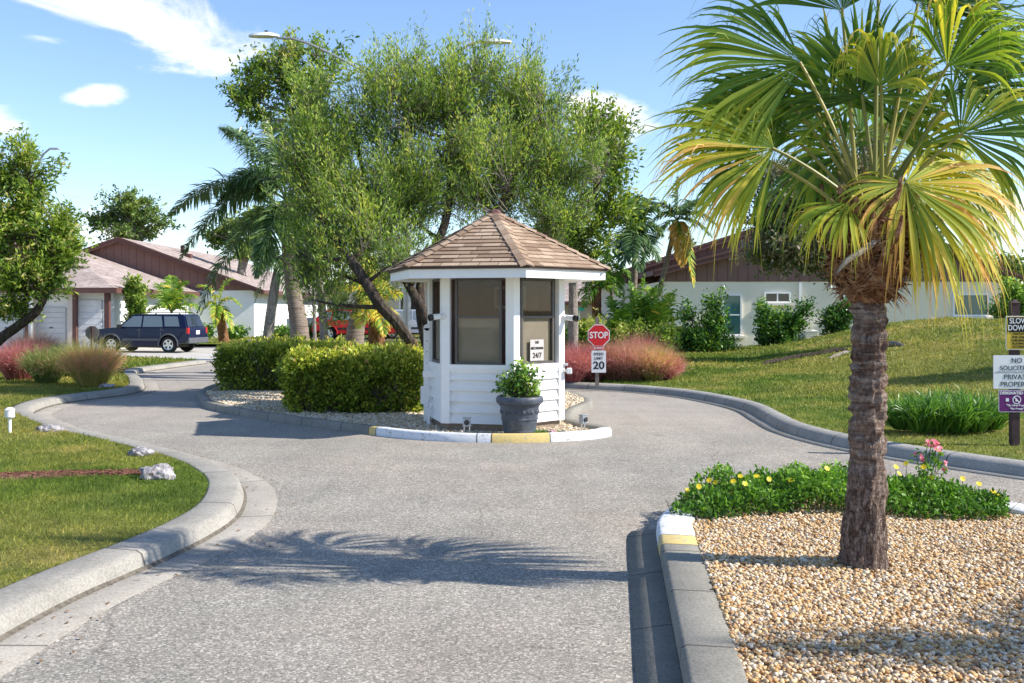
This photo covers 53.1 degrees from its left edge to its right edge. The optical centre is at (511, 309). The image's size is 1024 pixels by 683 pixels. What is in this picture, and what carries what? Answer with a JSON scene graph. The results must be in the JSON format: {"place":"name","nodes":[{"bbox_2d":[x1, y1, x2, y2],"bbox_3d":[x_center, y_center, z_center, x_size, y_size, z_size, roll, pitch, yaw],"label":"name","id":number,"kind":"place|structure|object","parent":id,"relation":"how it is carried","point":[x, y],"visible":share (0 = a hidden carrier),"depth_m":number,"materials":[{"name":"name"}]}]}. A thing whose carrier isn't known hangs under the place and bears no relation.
{"place":"outdoors","nodes":[
{"label":"outdoors","id":0,"kind":"place"},
{"bbox_2d":[0,335,61,379],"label":"muhly grass","id":1,"kind":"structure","parent":0,"point":[8,366],"depth_m":22.48,"materials":[{"name":"plant"}]},
{"bbox_2d":[11,342,70,383],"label":"muhly grass","id":2,"kind":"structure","parent":0,"point":[38,367],"depth_m":21.56,"materials":[{"name":"plant"}]},
{"bbox_2d":[45,333,134,385],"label":"muhly grass","id":3,"kind":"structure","parent":0,"point":[85,365],"depth_m":20.95,"materials":[{"name":"plant"}]},
{"bbox_2d":[0,355,210,587],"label":"lawn","id":4,"kind":"structure","parent":0,"point":[75,535],"depth_m":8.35,"materials":[{"name":"plant"}]},
{"bbox_2d":[4,407,14,432],"bbox_3d":[-6.431,1.415,13.112,0.132,0.330,0.129,0,0,0],"label":"path light","id":5,"kind":"object","parent":4,"relation":"on","point":[9,414],"visible":0.98,"depth_m":13.09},
{"bbox_2d":[2,328,72,349],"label":"muhly grass","id":6,"kind":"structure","parent":4,"relation":"on","point":[45,339],"depth_m":26.49,"materials":[{"name":"plant"}]},
{"bbox_2d":[0,122,98,345],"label":"broadleaf tree","id":7,"kind":"object","parent":4,"relation":"on","point":[55,245],"visible":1,"depth_m":20.30,"materials":[{"name":"green plant"}]},
{"bbox_2d":[35,424,67,431],"bbox_3d":[-5.999,1.547,13.283,0.404,0.130,0.234,0,0,0],"label":"rock","id":8,"kind":"object","parent":4,"relation":"on","point":[44,427],"visible":0.8,"depth_m":13.24,"materials":[{"name":"stone"}]},
{"bbox_2d":[0,470,139,478],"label":"dirt strip","id":9,"kind":"object","parent":4,"relation":"on","point":[24,475],"visible":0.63,"depth_m":9.67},
{"bbox_2d":[0,467,141,476],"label":"mulch","id":10,"kind":"object","parent":9,"relation":"on","point":[101,472],"visible":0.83,"depth_m":9.78,"materials":[{"name":"brown wood"}]},
{"bbox_2d":[85,326,98,344],"bbox_3d":[-12.710,1.036,30.979,0.410,1.088,0.067,0,0,0],"label":"stop sign","id":11,"kind":"object","parent":4,"relation":"on","point":[92,330],"visible":0.8,"depth_m":31.00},
{"bbox_2d":[126,446,154,456],"bbox_3d":[-4.031,1.552,11.099,0.268,0.140,0.254,0,0,-33],"label":"rock","id":12,"kind":"object","parent":4,"relation":"on","point":[139,450],"visible":0.76,"depth_m":11.04,"materials":[{"name":"stone"}]},
{"bbox_2d":[139,463,175,479],"bbox_3d":[-3.325,1.540,9.610,0.376,0.193,0.264,0,0,0],"label":"rock","id":13,"kind":"object","parent":4,"relation":"on","point":[161,470],"visible":0.73,"depth_m":9.52,"materials":[{"name":"stone"}]},
{"bbox_2d":[0,347,217,361],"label":"driveway","id":14,"kind":"structure","parent":0,"point":[202,353],"depth_m":39.33,"materials":[{"name":"concrete"}]},
{"bbox_2d":[93,312,207,352],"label":"parked car","id":15,"kind":"object","parent":14,"relation":"on","point":[168,333],"visible":0.92,"depth_m":40.05,"materials":[{"name":"blue paint"}]},
{"bbox_2d":[195,333,420,349],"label":"lawn","id":16,"kind":"structure","parent":0,"point":[211,340],"depth_m":50.09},
{"bbox_2d":[0,243,201,349],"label":"house","id":17,"kind":"structure","parent":16,"relation":"on","point":[98,301],"depth_m":42.76,"materials":[{"name":"white paint"}]},
{"bbox_2d":[0,311,23,348],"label":"garage door","id":18,"kind":"structure","parent":17,"relation":"in","point":[3,325],"depth_m":42.74,"materials":[{"name":"white metal"}]},
{"bbox_2d":[37,307,65,346],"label":"garage door","id":19,"kind":"structure","parent":17,"relation":"in","point":[54,321],"depth_m":42.74,"materials":[{"name":"white metal"}]},
{"bbox_2d":[78,300,101,348],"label":"garage door","id":20,"kind":"structure","parent":17,"relation":"in","point":[89,311],"depth_m":42.74,"materials":[{"name":"white metal"}]},
{"bbox_2d":[80,184,186,241],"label":"oak tree","id":21,"kind":"object","parent":16,"relation":"on","point":[133,212],"visible":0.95,"depth_m":65.64,"materials":[{"name":"green plant"}]},
{"bbox_2d":[120,271,151,322],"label":"shrub","id":22,"kind":"object","parent":16,"relation":"on","point":[135,299],"visible":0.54,"depth_m":42.83,"materials":[{"name":"green plant"}]},
{"bbox_2d":[146,274,200,313],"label":"areca palm","id":23,"kind":"object","parent":16,"relation":"on","point":[169,301],"visible":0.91,"depth_m":45.89,"materials":[{"name":"green plant"}]},
{"bbox_2d":[82,237,326,336],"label":"house","id":24,"kind":"structure","parent":16,"relation":"on","point":[163,262],"depth_m":54.00,"materials":[{"name":"white paint"}]},
{"bbox_2d":[196,278,241,341],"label":"date palm","id":25,"kind":"object","parent":16,"relation":"on","point":[217,313],"visible":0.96,"depth_m":47.79,"materials":[{"name":"green plant"}]},
{"bbox_2d":[199,203,279,275],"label":"oak tree","id":26,"kind":"object","parent":16,"relation":"on","point":[216,241],"visible":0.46,"depth_m":59.59,"materials":[{"name":"green plant"}]},
{"bbox_2d":[227,322,251,339],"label":"bush","id":27,"kind":"object","parent":16,"relation":"on","point":[240,332],"visible":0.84,"depth_m":50.93,"materials":[{"name":"green plant"}]},
{"bbox_2d":[261,323,289,338],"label":"bush","id":28,"kind":"object","parent":16,"relation":"on","point":[282,330],"visible":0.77,"depth_m":50.82,"materials":[{"name":"green plant"}]},
{"bbox_2d":[254,247,325,339],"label":"royal palm","id":29,"kind":"object","parent":16,"relation":"on","point":[269,321],"visible":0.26,"depth_m":44.80,"materials":[{"name":"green plant"}]},
{"bbox_2d":[324,274,427,326],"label":"house","id":30,"kind":"structure","parent":16,"relation":"on","point":[399,304],"depth_m":62.00,"materials":[{"name":"beige paint"}]},
{"bbox_2d":[565,282,592,327],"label":"house","id":31,"kind":"structure","parent":16,"relation":"on","point":[588,310],"depth_m":62.00,"materials":[{"name":"beige paint"}]},
{"bbox_2d":[248,337,419,340],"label":"driveway","id":32,"kind":"structure","parent":0,"point":[364,338],"depth_m":50.61,"materials":[{"name":"concrete"}]},
{"bbox_2d":[311,310,395,338],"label":"parked car","id":33,"kind":"object","parent":32,"relation":"on","point":[336,331],"visible":0.31,"depth_m":49.91,"materials":[{"name":"red paint"}]},
{"bbox_2d":[383,310,418,338],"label":"parked car","id":34,"kind":"object","parent":32,"relation":"on","point":[414,328],"visible":0.11,"depth_m":51.34,"materials":[{"name":"silver metal"}]},
{"bbox_2d":[206,385,589,432],"bbox_3d":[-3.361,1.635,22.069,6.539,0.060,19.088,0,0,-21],"label":"gravel ground","id":35,"kind":"structure","parent":0,"point":[215,388],"depth_m":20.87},
{"bbox_2d":[166,112,348,340],"bbox_3d":[-6.607,-1.826,26.196,5.284,6.973,2.724,0,0,0],"label":"royal palm","id":36,"kind":"object","parent":35,"relation":"on","point":[234,191],"visible":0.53,"depth_m":25.82,"materials":[{"name":"green plant"}]},
{"bbox_2d":[210,332,355,390],"bbox_3d":[-4.522,1.057,20.871,2.920,1.238,2.200,0,0,0],"label":"hedge","id":37,"kind":"object","parent":35,"relation":"on","point":[247,372],"visible":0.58,"depth_m":20.09,"materials":[{"name":"green plant"}]},
{"bbox_2d":[215,23,359,340],"bbox_3d":[-5.430,-2.671,24.967,3.442,8.759,2.013,0,0,0],"label":"oak tree","id":38,"kind":"object","parent":35,"relation":"on","point":[247,100],"visible":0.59,"depth_m":24.86,"materials":[{"name":"green plant"}]},
{"bbox_2d":[272,338,423,413],"bbox_3d":[-2.485,1.064,16.750,2.586,1.230,2.029,0,0,0],"label":"hedge","id":39,"kind":"object","parent":35,"relation":"on","point":[349,376],"visible":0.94,"depth_m":16.06,"materials":[{"name":"green plant"}]},
{"bbox_2d":[327,250,397,344],"bbox_3d":[-3.925,-0.065,26.847,1.981,3.439,1.455,0,0,0],"label":"cabbage palm","id":40,"kind":"object","parent":35,"relation":"on","point":[356,334],"visible":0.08,"depth_m":26.80,"materials":[{"name":"green plant"}]},
{"bbox_2d":[337,257,402,346],"bbox_3d":[-3.374,0.146,24.902,1.858,3.009,1.321,0,0,0],"label":"bottle palm","id":41,"kind":"object","parent":35,"relation":"on","point":[377,330],"visible":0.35,"depth_m":24.78,"materials":[{"name":"green plant"}]},
{"bbox_2d":[248,30,511,342],"bbox_3d":[-3.084,-2.419,24.000,6.168,8.238,0.300,0,0,0],"label":"street lamp","id":42,"kind":"object","parent":35,"relation":"on","point":[406,297],"visible":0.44,"depth_m":23.95,"materials":[{"name":"grey metal"}]},
{"bbox_2d":[238,0,628,351],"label":"broadleaf tree","id":43,"kind":"object","parent":35,"relation":"on","point":[501,162],"visible":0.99,"depth_m":18.87,"materials":[{"name":"green plant"}]},
{"bbox_2d":[384,209,610,431],"bbox_3d":[-0.245,0.117,14.700,3.274,3.125,3.265,0,0,0],"label":"guard booth","id":44,"kind":"object","parent":35,"relation":"on","point":[496,280],"visible":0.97,"depth_m":13.97,"materials":[{"name":"white"}]},
{"bbox_2d":[421,324,430,420],"bbox_3d":[-1.256,0.915,14.883,0.145,1.410,0.064,0,0,0],"label":"cable chase","id":45,"kind":"object","parent":44,"relation":"attached to","point":[426,367],"visible":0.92,"depth_m":14.86,"materials":[{"name":"white paint"}]},
{"bbox_2d":[423,371,433,424],"bbox_3d":[-1.194,1.278,14.676,0.165,0.805,0.178,0,0,0],"label":"conduit pipe","id":46,"kind":"object","parent":44,"relation":"attached to","point":[427,374],"visible":0.92,"depth_m":14.64,"materials":[{"name":"white paint"}]},
{"bbox_2d":[432,279,439,362],"bbox_3d":[-1.036,0.154,14.482,0.058,1.178,0.660,0,0,-15],"label":"window","id":47,"kind":"structure","parent":44,"relation":"in","point":[434,280],"depth_m":14.76,"materials":[{"name":"black glass"}]},
{"bbox_2d":[455,278,501,364],"bbox_3d":[-0.452,0.154,13.906,0.660,1.178,0.058,0,0,15],"label":"window","id":48,"kind":"structure","parent":44,"relation":"in","point":[478,339],"depth_m":13.92,"materials":[{"name":"grey glass"}]},
{"bbox_2d":[520,278,553,364],"bbox_3d":[0.339,0.154,14.124,0.058,1.178,0.660,0,0,45],"label":"window","id":49,"kind":"structure","parent":44,"relation":"in","point":[531,327],"depth_m":14.13,"materials":[{"name":"grey glass"}]},
{"bbox_2d":[496,395,542,432],"bbox_3d":[0.100,1.393,13.430,0.624,0.525,0.624,0,0,0],"label":"planter pot","id":50,"kind":"object","parent":35,"relation":"on","point":[519,415],"visible":0.94,"depth_m":13.22,"materials":[{"name":"ceramic"}]},
{"bbox_2d":[490,356,545,397],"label":"potted shrub","id":51,"kind":"object","parent":50,"relation":"in","point":[518,382],"visible":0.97,"depth_m":13.37,"materials":[{"name":"green plant"}]},
{"bbox_2d":[0,344,1023,682],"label":"road","id":52,"kind":"structure","parent":0,"point":[388,560],"depth_m":7.17,"materials":[{"name":"asphalt"}]},
{"bbox_2d":[0,360,243,634],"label":"kerb","id":53,"kind":"structure","parent":52,"relation":"on","point":[214,510],"depth_m":7.12,"materials":[{"name":"concrete"}]},
{"bbox_2d":[0,363,246,641],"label":"dirt","id":54,"kind":"structure","parent":52,"relation":"on","point":[14,630],"depth_m":6.61,"materials":[{"name":"soil"}]},
{"bbox_2d":[0,364,276,676],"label":"gutter","id":55,"kind":"object","parent":52,"relation":"on","point":[17,648],"visible":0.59,"depth_m":6.64,"materials":[{"name":"concrete"}]},
{"bbox_2d":[200,396,374,433],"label":"kerb","id":56,"kind":"structure","parent":52,"relation":"on","point":[206,402],"depth_m":15.37,"materials":[{"name":"concrete"}]},
{"bbox_2d":[197,384,607,428],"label":"kerb","id":57,"kind":"structure","parent":52,"relation":"on","point":[572,412],"depth_m":16.74,"materials":[{"name":"concrete"}]},
{"bbox_2d":[375,427,490,442],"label":"kerb","id":58,"kind":"structure","parent":52,"relation":"on","point":[433,435],"depth_m":13.28,"materials":[{"name":"concrete"}]},
{"bbox_2d":[491,433,549,442],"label":"kerb","id":59,"kind":"structure","parent":52,"relation":"on","point":[518,437],"depth_m":13.09,"materials":[{"name":"paint"}]},
{"bbox_2d":[546,427,611,441],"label":"kerb","id":60,"kind":"structure","parent":52,"relation":"on","point":[598,433],"depth_m":13.34,"materials":[{"name":"concrete"}]},
{"bbox_2d":[588,317,609,386],"bbox_3d":[1.800,0.880,21.286,0.456,1.460,0.088,0,0,0],"label":"stop sign","id":61,"kind":"object","parent":52,"relation":"on","point":[598,336],"visible":1,"depth_m":21.25,"materials":[{"name":"metal"}]},
{"bbox_2d":[628,528,681,682],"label":"gutter","id":62,"kind":"object","parent":52,"relation":"on","point":[656,656],"visible":0.92,"depth_m":5.58,"materials":[{"name":"concrete"}]},
{"bbox_2d":[658,534,697,557],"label":"kerb","id":63,"kind":"structure","parent":52,"relation":"on","point":[677,539],"depth_m":6.98,"materials":[{"name":"paint"}]},
{"bbox_2d":[660,544,747,682],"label":"kerb","id":64,"kind":"structure","parent":52,"relation":"on","point":[707,652],"depth_m":5.15,"materials":[{"name":"concrete"}]},
{"bbox_2d":[565,382,1023,475],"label":"kerb","id":65,"kind":"structure","parent":52,"relation":"on","point":[777,419],"depth_m":13.58,"materials":[{"name":"concrete"}]},
{"bbox_2d":[565,388,1023,479],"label":"gutter","id":66,"kind":"object","parent":52,"relation":"on","point":[760,422],"visible":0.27,"depth_m":13.69,"materials":[{"name":"concrete"}]},
{"bbox_2d":[656,501,1023,546],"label":"kerb","id":67,"kind":"structure","parent":52,"relation":"on","point":[668,523],"depth_m":7.56,"materials":[{"name":"concrete"}]},
{"bbox_2d":[0,0,1023,283],"label":"sky","id":68,"kind":"structure","parent":0,"point":[125,88],"materials":[{"name":"blue"}]},
{"bbox_2d":[565,339,617,379],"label":"muhly grass","id":69,"kind":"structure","parent":0,"point":[590,376],"depth_m":22.58,"materials":[{"name":"plant"}]},
{"bbox_2d":[604,335,668,380],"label":"muhly grass","id":70,"kind":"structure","parent":0,"point":[629,373],"depth_m":22.30,"materials":[{"name":"plant"}]},
{"bbox_2d":[581,315,1023,459],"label":"lawn","id":71,"kind":"structure","parent":0,"point":[1013,455],"depth_m":21.27,"materials":[{"name":"plant"}]},
{"bbox_2d":[565,337,592,381],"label":"muhly grass","id":72,"kind":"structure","parent":71,"relation":"on","point":[579,364],"depth_m":22.02,"materials":[{"name":"plant"}]},
{"bbox_2d":[566,307,611,348],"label":"bush","id":73,"kind":"object","parent":71,"relation":"on","point":[587,326],"visible":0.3,"depth_m":26.32,"materials":[{"name":"green plant"}]},
{"bbox_2d":[578,265,617,321],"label":"fan palm","id":74,"kind":"object","parent":71,"relation":"on","point":[592,291],"visible":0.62,"depth_m":27.87,"materials":[{"name":"green plant"}]},
{"bbox_2d":[534,83,666,350],"bbox_3d":[1.851,-1.661,22.909,3.271,6.722,2.085,0,0,0],"label":"oak tree","id":75,"kind":"object","parent":71,"relation":"on","point":[594,229],"visible":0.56,"depth_m":22.80,"materials":[{"name":"green plant"}]},
{"bbox_2d":[593,238,630,314],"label":"cabbage palm","id":76,"kind":"object","parent":71,"relation":"on","point":[620,277],"visible":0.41,"depth_m":29.22,"materials":[{"name":"green plant"}]},
{"bbox_2d":[589,336,644,379],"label":"muhly grass","id":77,"kind":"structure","parent":71,"relation":"on","point":[610,375],"depth_m":22.48,"materials":[{"name":"plant"}]},
{"bbox_2d":[598,290,647,341],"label":"areca palm","id":78,"kind":"object","parent":71,"relation":"on","point":[625,314],"visible":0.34,"depth_m":27.37,"materials":[{"name":"green plant"}]},
{"bbox_2d":[605,316,649,348],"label":"bush","id":79,"kind":"object","parent":71,"relation":"on","point":[620,331],"visible":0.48,"depth_m":26.40,"materials":[{"name":"green plant"}]},
{"bbox_2d":[608,193,665,299],"bbox_3d":[3.523,-0.895,28.868,1.768,4.798,1.917,0,0,0],"label":"cabbage palm","id":80,"kind":"object","parent":71,"relation":"on","point":[629,246],"visible":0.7,"depth_m":28.59,"materials":[{"name":"green plant"}]},
{"bbox_2d":[618,273,660,333],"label":"areca palm","id":81,"kind":"object","parent":71,"relation":"on","point":[643,303],"visible":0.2,"depth_m":28.36,"materials":[{"name":"green plant"}]},
{"bbox_2d":[606,330,680,353],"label":"muhly grass","id":82,"kind":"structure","parent":71,"relation":"on","point":[645,342],"depth_m":23.71,"materials":[{"name":"plant"}]},
{"bbox_2d":[624,341,690,380],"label":"muhly grass","id":83,"kind":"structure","parent":71,"relation":"on","point":[650,372],"depth_m":22.15,"materials":[{"name":"plant"}]},
{"bbox_2d":[638,316,682,352],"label":"bush","id":84,"kind":"object","parent":71,"relation":"on","point":[666,330],"visible":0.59,"depth_m":26.37,"materials":[{"name":"green plant"}]},
{"bbox_2d":[638,279,687,342],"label":"areca palm","id":85,"kind":"object","parent":71,"relation":"on","point":[662,311],"visible":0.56,"depth_m":27.78,"materials":[{"name":"green plant"}]},
{"bbox_2d":[644,347,693,379],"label":"muhly grass","id":86,"kind":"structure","parent":71,"relation":"on","point":[672,374],"depth_m":22.20,"materials":[{"name":"plant"}]},
{"bbox_2d":[645,175,715,301],"bbox_3d":[4.905,-1.240,29.906,2.161,5.395,1.460,0,0,-21],"label":"coconut palm","id":87,"kind":"object","parent":71,"relation":"on","point":[678,239],"visible":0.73,"depth_m":29.80,"materials":[{"name":"green plant"}]},
{"bbox_2d":[673,282,742,352],"bbox_3d":[6.244,0.518,33.003,2.392,2.792,1.612,0,0,0],"label":"shrub","id":88,"kind":"object","parent":71,"relation":"on","point":[712,334],"visible":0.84,"depth_m":32.81,"materials":[{"name":"green plant"}]},
{"bbox_2d":[750,295,819,346],"bbox_3d":[8.692,0.521,32.917,2.172,2.085,1.616,0,0,27],"label":"shrub","id":89,"kind":"object","parent":71,"relation":"on","point":[776,327],"visible":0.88,"depth_m":32.78,"materials":[{"name":"green plant"}]},
{"bbox_2d":[762,348,846,363],"bbox_3d":[7.399,1.197,26.198,2.472,0.428,0.470,0,0,-17],"label":"dirt strip","id":90,"kind":"object","parent":71,"relation":"on","point":[796,356],"visible":0.75,"depth_m":26.24,"materials":[{"name":"brown soil"}]},
{"bbox_2d":[811,296,853,336],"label":"shrub","id":91,"kind":"object","parent":71,"relation":"on","point":[837,317],"visible":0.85,"depth_m":31.82,"materials":[{"name":"green plant"}]},
{"bbox_2d":[729,120,952,290],"bbox_3d":[8.800,-2.120,26.971,6.065,6.050,3.086,0,0,0],"label":"oak tree","id":92,"kind":"object","parent":71,"relation":"on","point":[779,258],"visible":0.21,"depth_m":26.67,"materials":[{"name":"green plant"}]},
{"bbox_2d":[885,390,938,430],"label":"strap leaf plant","id":93,"kind":"object","parent":71,"relation":"on","point":[899,423],"visible":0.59,"depth_m":13.12,"materials":[{"name":"plant"}]},
{"bbox_2d":[887,388,963,431],"bbox_3d":[5.229,1.265,13.002,1.110,0.570,1.049,0,0,0],"label":"strap leaf plant","id":94,"kind":"object","parent":71,"relation":"on","point":[919,423],"visible":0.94,"depth_m":12.89,"materials":[{"name":"plant"}]},
{"bbox_2d":[897,387,977,431],"bbox_3d":[5.409,1.263,12.998,1.038,0.574,1.077,0,0,35],"label":"strap leaf plant","id":95,"kind":"object","parent":71,"relation":"on","point":[944,427],"visible":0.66,"depth_m":12.87,"materials":[{"name":"plant"}]},
{"bbox_2d":[919,393,997,432],"bbox_3d":[5.656,1.275,12.904,1.027,0.550,1.051,0,0,0],"label":"strap leaf plant","id":96,"kind":"object","parent":71,"relation":"on","point":[962,425],"visible":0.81,"depth_m":12.80,"materials":[{"name":"plant"}]},
{"bbox_2d":[937,382,997,404],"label":"strap leaf plant","id":97,"kind":"object","parent":71,"relation":"on","point":[959,390],"visible":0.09,"depth_m":13.90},
{"bbox_2d":[940,386,1007,431],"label":"strap leaf plant","id":98,"kind":"object","parent":71,"relation":"on","point":[986,423],"visible":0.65,"depth_m":12.88,"materials":[{"name":"plant"}]},
{"bbox_2d":[961,387,1023,429],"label":"strap leaf plant","id":99,"kind":"object","parent":71,"relation":"on","point":[997,424],"visible":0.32,"depth_m":13.11,"materials":[{"name":"plant"}]},
{"bbox_2d":[980,249,1023,292],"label":"oak tree","id":100,"kind":"object","parent":71,"relation":"on","point":[1018,266],"visible":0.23,"depth_m":59.29,"materials":[{"name":"green plant"}]},
{"bbox_2d":[982,270,1023,318],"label":"shrub","id":101,"kind":"object","parent":71,"relation":"on","point":[1014,290],"visible":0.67,"depth_m":30.91,"materials":[{"name":"green plant"}]},
{"bbox_2d":[993,299,1023,445],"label":"sign post","id":102,"kind":"object","parent":71,"relation":"on","point":[1008,371],"visible":0.99,"depth_m":11.84,"materials":[{"name":"grey metal"}]},
{"bbox_2d":[691,490,1023,682],"bbox_3d":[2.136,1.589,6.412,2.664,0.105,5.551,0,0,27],"label":"gravel","id":103,"kind":"structure","parent":0,"point":[859,611],"depth_m":5.64,"materials":[{"name":"gravel"}]},
{"bbox_2d":[609,0,1023,570],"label":"fan palm","id":104,"kind":"object","parent":103,"relation":"on","point":[869,240],"visible":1,"depth_m":6.28,"materials":[{"name":"green plant"}]},
{"bbox_2d":[666,458,1021,520],"bbox_3d":[2.575,1.408,8.384,2.802,0.453,1.373,0,0,0],"label":"flowering groundcover","id":105,"kind":"object","parent":103,"relation":"on","point":[779,489],"visible":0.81,"depth_m":7.99,"materials":[{"name":"green plant"}]},
{"bbox_2d":[909,439,947,498],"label":"pink flower plant","id":106,"kind":"object","parent":105,"relation":"on","point":[933,454],"visible":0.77,"depth_m":8.35,"materials":[{"name":"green plant"}]},
{"label":"ground","id":107,"kind":"structure","parent":0,"visible":0},
{"bbox_2d":[585,229,1023,346],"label":"house","id":108,"kind":"structure","parent":107,"relation":"on","point":[745,287],"depth_m":40.00,"materials":[{"name":"beige paint"}]},
{"bbox_2d":[722,294,744,337],"bbox_3d":[8.590,0.248,39.920,0.980,1.735,0.200,0,0,0],"label":"window","id":109,"kind":"structure","parent":108,"relation":"in","point":[735,300],"depth_m":39.98,"materials":[{"name":"teal glass"}]},
{"bbox_2d":[764,292,793,305],"bbox_3d":[10.360,-0.432,39.920,1.240,0.535,0.200,0,0,0],"label":"window","id":110,"kind":"structure","parent":108,"relation":"in","point":[774,298],"depth_m":39.94,"materials":[{"name":"white glass"}]},
{"bbox_2d":[952,293,992,318],"bbox_3d":[17.910,-0.142,39.920,1.620,0.995,0.200,0,0,0],"label":"window","id":111,"kind":"structure","parent":108,"relation":"in","point":[974,307],"depth_m":39.98,"materials":[{"name":"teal glass"}]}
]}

